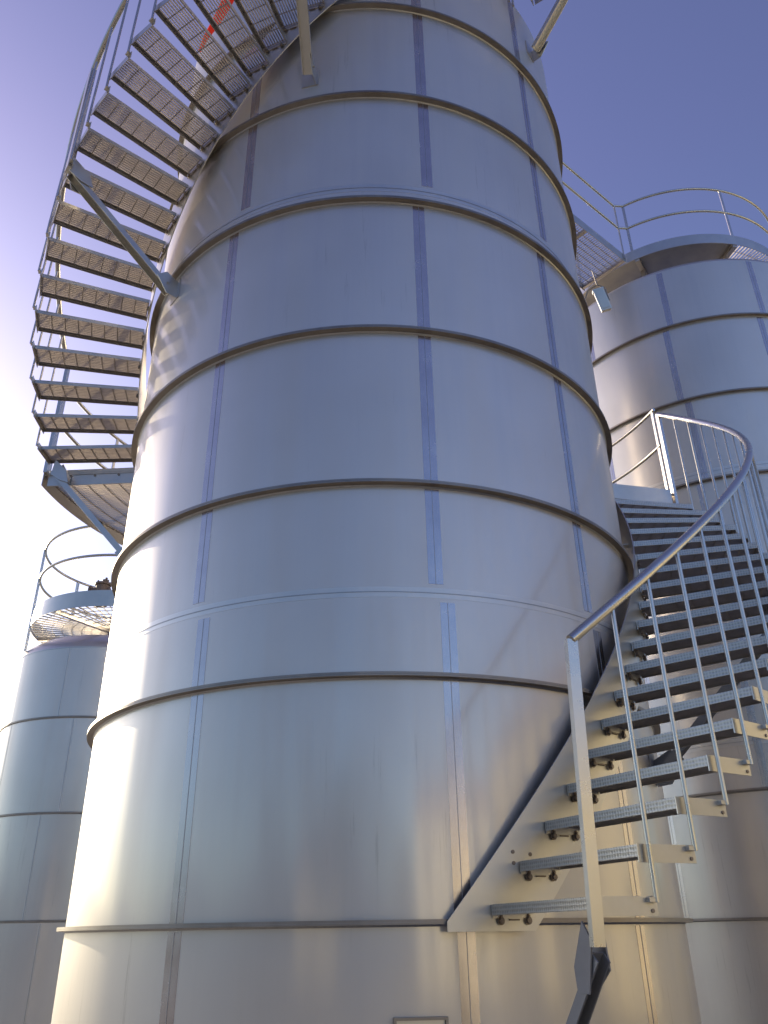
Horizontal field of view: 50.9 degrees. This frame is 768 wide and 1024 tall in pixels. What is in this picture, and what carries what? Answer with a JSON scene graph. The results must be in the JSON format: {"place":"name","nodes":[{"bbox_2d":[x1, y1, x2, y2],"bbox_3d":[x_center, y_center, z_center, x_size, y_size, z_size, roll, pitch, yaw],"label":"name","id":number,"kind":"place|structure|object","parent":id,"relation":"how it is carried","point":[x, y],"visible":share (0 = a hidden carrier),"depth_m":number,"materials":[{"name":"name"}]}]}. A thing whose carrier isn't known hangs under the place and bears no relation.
{"place":"outdoors","nodes":[
{"label":"outdoors","id":0,"kind":"place"},
{"bbox_2d":[0,0,767,728],"label":"sky","id":1,"kind":"structure","parent":0,"point":[646,97],"materials":[{"name":"blue"}]},
{"bbox_3d":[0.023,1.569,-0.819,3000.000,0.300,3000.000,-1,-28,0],"label":"ground","id":2,"kind":"structure","parent":0,"visible":0},
{"bbox_2d":[0,635,109,1023],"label":"storage tank","id":3,"kind":"object","parent":2,"relation":"on","point":[51,710],"visible":0.41,"depth_m":10.85,"materials":[{"name":"metal"}]},
{"bbox_2d":[24,525,115,651],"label":"ring platform","id":4,"kind":"structure","parent":3,"relation":"on","point":[56,605],"depth_m":12.23,"materials":[{"name":"metal"}]},
{"bbox_2d":[88,577,110,606],"bbox_3d":[-4.286,1.200,12.160,0.310,0.454,0.240,-1,-28,0],"label":"valve","id":5,"kind":"object","parent":4,"relation":"on","point":[104,584],"visible":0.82,"depth_m":12.12,"materials":[{"name":"metal"}]},
{"bbox_2d":[51,0,701,1023],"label":"storage tank","id":6,"kind":"object","parent":2,"relation":"on","point":[373,568],"visible":0.93,"depth_m":5.07,"materials":[{"name":"metal"}]},
{"bbox_2d":[29,0,336,474],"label":"helical staircase","id":7,"kind":"structure","parent":6,"relation":"attached to","point":[99,194],"depth_m":7.15,"materials":[{"name":"grey metal"}]},
{"bbox_2d":[199,0,233,51],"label":"warning tape","id":8,"kind":"object","parent":6,"relation":"attached to","point":[210,29],"visible":0.23,"depth_m":7.82,"materials":[{"name":"red plastic"}]},
{"bbox_2d":[41,401,672,556],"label":"landing platform","id":9,"kind":"structure","parent":6,"relation":"attached to","point":[97,500],"depth_m":8.14,"materials":[{"name":"grey metal"}]},
{"bbox_2d":[525,0,567,62],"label":"landing platform","id":10,"kind":"structure","parent":6,"relation":"attached to","point":[539,44],"depth_m":8.43,"materials":[{"name":"grey metal"}]},
{"bbox_2d":[447,412,767,1023],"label":"helical staircase","id":11,"kind":"structure","parent":6,"relation":"attached to","point":[697,559],"depth_m":4.33,"materials":[{"name":"grey metal"}]},
{"bbox_2d":[588,259,767,1023],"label":"storage tank","id":12,"kind":"object","parent":2,"relation":"on","point":[689,340],"visible":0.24,"depth_m":10.57,"materials":[{"name":"metal"}]},
{"bbox_2d":[576,187,767,306],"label":"ring walkway","id":13,"kind":"structure","parent":12,"relation":"on","point":[658,256],"depth_m":12.65,"materials":[{"name":"grey metal"}]},
{"bbox_2d":[562,162,626,290],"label":"bridge walkway","id":14,"kind":"structure","parent":13,"relation":"attached to","point":[585,228],"depth_m":12.62,"materials":[{"name":"grey metal"}]},
{"bbox_2d":[585,270,611,312],"bbox_3d":[2.932,-3.037,11.121,0.333,0.672,0.152,-1,-28,0],"label":"junction box","id":15,"kind":"object","parent":14,"relation":"hanging from","point":[602,298],"visible":0.98,"depth_m":11.03,"materials":[{"name":"metal"}]}
]}

